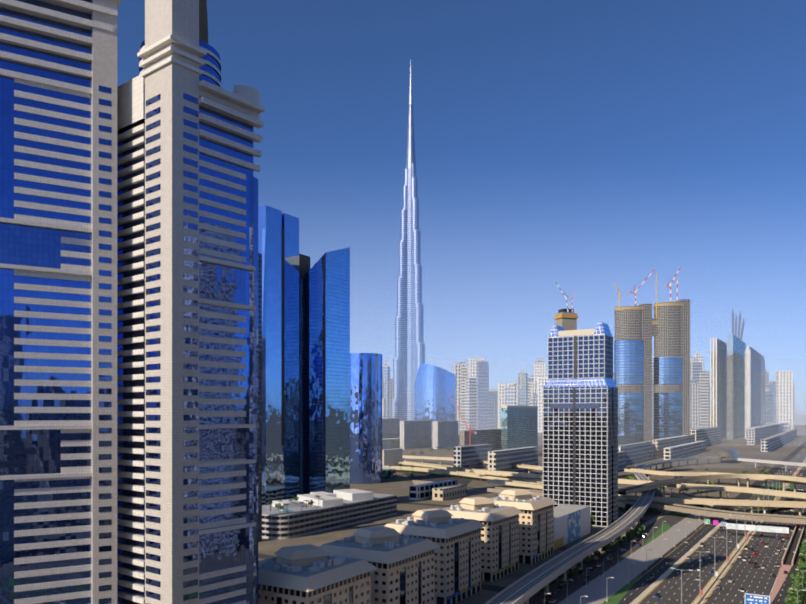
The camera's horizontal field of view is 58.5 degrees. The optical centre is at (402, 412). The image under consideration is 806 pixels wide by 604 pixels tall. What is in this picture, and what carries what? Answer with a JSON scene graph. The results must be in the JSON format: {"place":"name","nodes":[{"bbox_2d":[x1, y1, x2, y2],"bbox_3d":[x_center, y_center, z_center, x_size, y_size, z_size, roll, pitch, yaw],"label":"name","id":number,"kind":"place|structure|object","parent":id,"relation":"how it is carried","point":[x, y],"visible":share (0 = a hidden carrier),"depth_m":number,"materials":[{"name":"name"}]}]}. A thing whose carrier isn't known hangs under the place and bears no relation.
{"place":"outdoors","nodes":[
{"label":"outdoors","id":0,"kind":"place"},
{"bbox_2d":[258,205,381,541],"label":"glass skyscrapers","id":1,"kind":"structure","parent":0,"point":[319,407],"depth_m":646.10,"materials":[{"name":"blue glass"}]},
{"bbox_2d":[117,0,805,414],"label":"sky","id":2,"kind":"structure","parent":0,"point":[498,85],"materials":[{"name":"blue"}]},
{"bbox_2d":[258,415,805,603],"bbox_3d":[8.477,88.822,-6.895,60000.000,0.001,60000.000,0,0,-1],"label":"ground","id":3,"kind":"structure","parent":0,"point":[400,485],"depth_m":863.06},
{"bbox_2d":[0,0,120,603],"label":"tower","id":4,"kind":"structure","parent":3,"relation":"on","point":[58,301],"depth_m":201.41,"materials":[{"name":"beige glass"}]},
{"bbox_2d":[117,0,264,603],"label":"tower","id":5,"kind":"structure","parent":3,"relation":"on","point":[187,356],"depth_m":208.41,"materials":[{"name":"beige glass"}]},
{"bbox_2d":[258,489,556,603],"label":"apartment buildings","id":6,"kind":"structure","parent":3,"relation":"on","point":[452,554],"depth_m":302.00,"materials":[{"name":"beige concrete"},{"name":"dark glass"}]},
{"bbox_2d":[391,60,424,436],"bbox_3d":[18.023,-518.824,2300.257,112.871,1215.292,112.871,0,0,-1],"label":"skyscraper","id":7,"kind":"structure","parent":3,"relation":"on","point":[410,241],"depth_m":2272.99,"materials":[{"name":"grey metal"}]},
{"bbox_2d":[262,405,589,549],"bbox_3d":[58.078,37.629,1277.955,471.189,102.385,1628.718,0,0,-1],"label":"buildings","id":8,"kind":"structure","parent":3,"relation":"on","point":[336,509],"depth_m":597.23,"materials":[{"name":"grey"}]},
{"bbox_2d":[254,156,805,424],"bbox_3d":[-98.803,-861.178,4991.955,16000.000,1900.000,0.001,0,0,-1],"label":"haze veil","id":9,"kind":"object","parent":3,"relation":"on","point":[492,388],"depth_m":5014.94,"materials":[{"name":"white"}]},
{"bbox_2d":[258,442,805,603],"bbox_3d":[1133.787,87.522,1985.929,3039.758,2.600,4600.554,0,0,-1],"label":"highway","id":10,"kind":"structure","parent":3,"relation":"on","point":[600,589],"depth_m":423.09,"materials":[{"name":"grey asphalt"}]},
{"bbox_2d":[536,451,805,603],"bbox_3d":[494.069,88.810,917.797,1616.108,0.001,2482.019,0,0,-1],"label":"road markings","id":11,"kind":"object","parent":10,"relation":"on","point":[709,563],"visible":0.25,"depth_m":420.27,"materials":[{"name":"white paint"}]},
{"bbox_2d":[545,461,805,603],"bbox_3d":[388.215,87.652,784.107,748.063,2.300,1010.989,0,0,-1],"label":"traffic","id":12,"kind":"object","parent":10,"relation":"on","point":[651,578],"visible":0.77,"depth_m":432.32,"materials":[{"name":"beige"}]},
{"bbox_2d":[705,519,788,603],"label":"road signs","id":13,"kind":"object","parent":10,"relation":"on","point":[756,599],"visible":1,"depth_m":503.35,"materials":[{"name":"silver metal"}]},
{"bbox_2d":[258,155,805,435],"bbox_3d":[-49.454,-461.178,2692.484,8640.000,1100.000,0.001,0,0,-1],"label":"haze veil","id":14,"kind":"object","parent":3,"relation":"on","point":[578,319],"depth_m":2704.64,"materials":[{"name":"white"}]},
{"bbox_2d":[268,445,805,603],"bbox_3d":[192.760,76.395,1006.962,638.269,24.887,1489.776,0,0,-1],"label":"trees","id":15,"kind":"object","parent":3,"relation":"on","point":[795,580],"visible":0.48,"depth_m":435.60,"materials":[{"name":"green plant"}]},
{"bbox_2d":[274,190,805,445],"bbox_3d":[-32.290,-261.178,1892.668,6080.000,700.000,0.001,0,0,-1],"label":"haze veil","id":16,"kind":"object","parent":3,"relation":"on","point":[613,341],"depth_m":1902.15,"materials":[{"name":"white"}]},
{"bbox_2d":[305,216,805,467],"bbox_3d":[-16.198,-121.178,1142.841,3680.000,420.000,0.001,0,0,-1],"label":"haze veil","id":17,"kind":"object","parent":3,"relation":"on","point":[613,374],"visible":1,"depth_m":1151.00,"materials":[{"name":"white"}]},
{"bbox_2d":[450,268,680,444],"bbox_3d":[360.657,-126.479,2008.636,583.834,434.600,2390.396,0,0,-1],"label":"construction cranes","id":18,"kind":"object","parent":3,"relation":"on","point":[620,294],"visible":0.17,"depth_m":1704.36,"materials":[{"name":"red"}]},
{"bbox_2d":[543,309,617,526],"bbox_3d":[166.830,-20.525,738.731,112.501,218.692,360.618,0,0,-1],"label":"high-rise building","id":19,"kind":"structure","parent":3,"relation":"on","point":[580,427],"depth_m":572.51,"materials":[{"name":"beige glass"}]},
{"bbox_2d":[382,299,793,444],"bbox_3d":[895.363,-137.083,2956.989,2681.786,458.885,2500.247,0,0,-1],"label":"distant skyscrapers","id":20,"kind":"structure","parent":3,"relation":"on","point":[664,319],"depth_m":2015.92,"materials":[{"name":"grey"}]},
{"bbox_2d":[382,455,805,529],"bbox_3d":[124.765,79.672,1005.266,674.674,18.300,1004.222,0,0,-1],"label":"highway overpasses","id":21,"kind":"object","parent":3,"relation":"on","point":[625,499],"visible":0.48,"depth_m":728.95,"materials":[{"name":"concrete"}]},
{"bbox_2d":[401,470,796,603],"bbox_3d":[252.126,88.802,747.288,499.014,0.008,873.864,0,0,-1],"label":"lawns and lots","id":22,"kind":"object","parent":3,"relation":"on","point":[420,477],"visible":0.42,"depth_m":862.90,"materials":[{"name":"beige plant"}]},
{"bbox_2d":[409,422,796,500],"bbox_3d":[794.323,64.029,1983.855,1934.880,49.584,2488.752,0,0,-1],"label":"buildings","id":23,"kind":"structure","parent":3,"relation":"on","point":[498,460],"depth_m":1177.51,"materials":[{"name":"beige"}]},
{"bbox_2d":[484,456,726,603],"bbox_3d":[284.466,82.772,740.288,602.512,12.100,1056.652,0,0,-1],"label":"metro viaduct","id":24,"kind":"object","parent":3,"relation":"on","point":[524,589],"visible":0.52,"depth_m":397.28,"materials":[{"name":"grey concrete"}]},
{"bbox_2d":[544,449,805,603],"bbox_3d":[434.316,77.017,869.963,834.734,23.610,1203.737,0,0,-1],"label":"street lamps","id":25,"kind":"object","parent":3,"relation":"on","point":[727,559],"visible":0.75,"depth_m":417.67,"materials":[{"name":"silver metal"}]},
{"bbox_2d":[716,448,805,469],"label":"metro station","id":26,"kind":"object","parent":3,"relation":"on","point":[726,451],"depth_m":1179.99,"materials":[{"name":"grey"}]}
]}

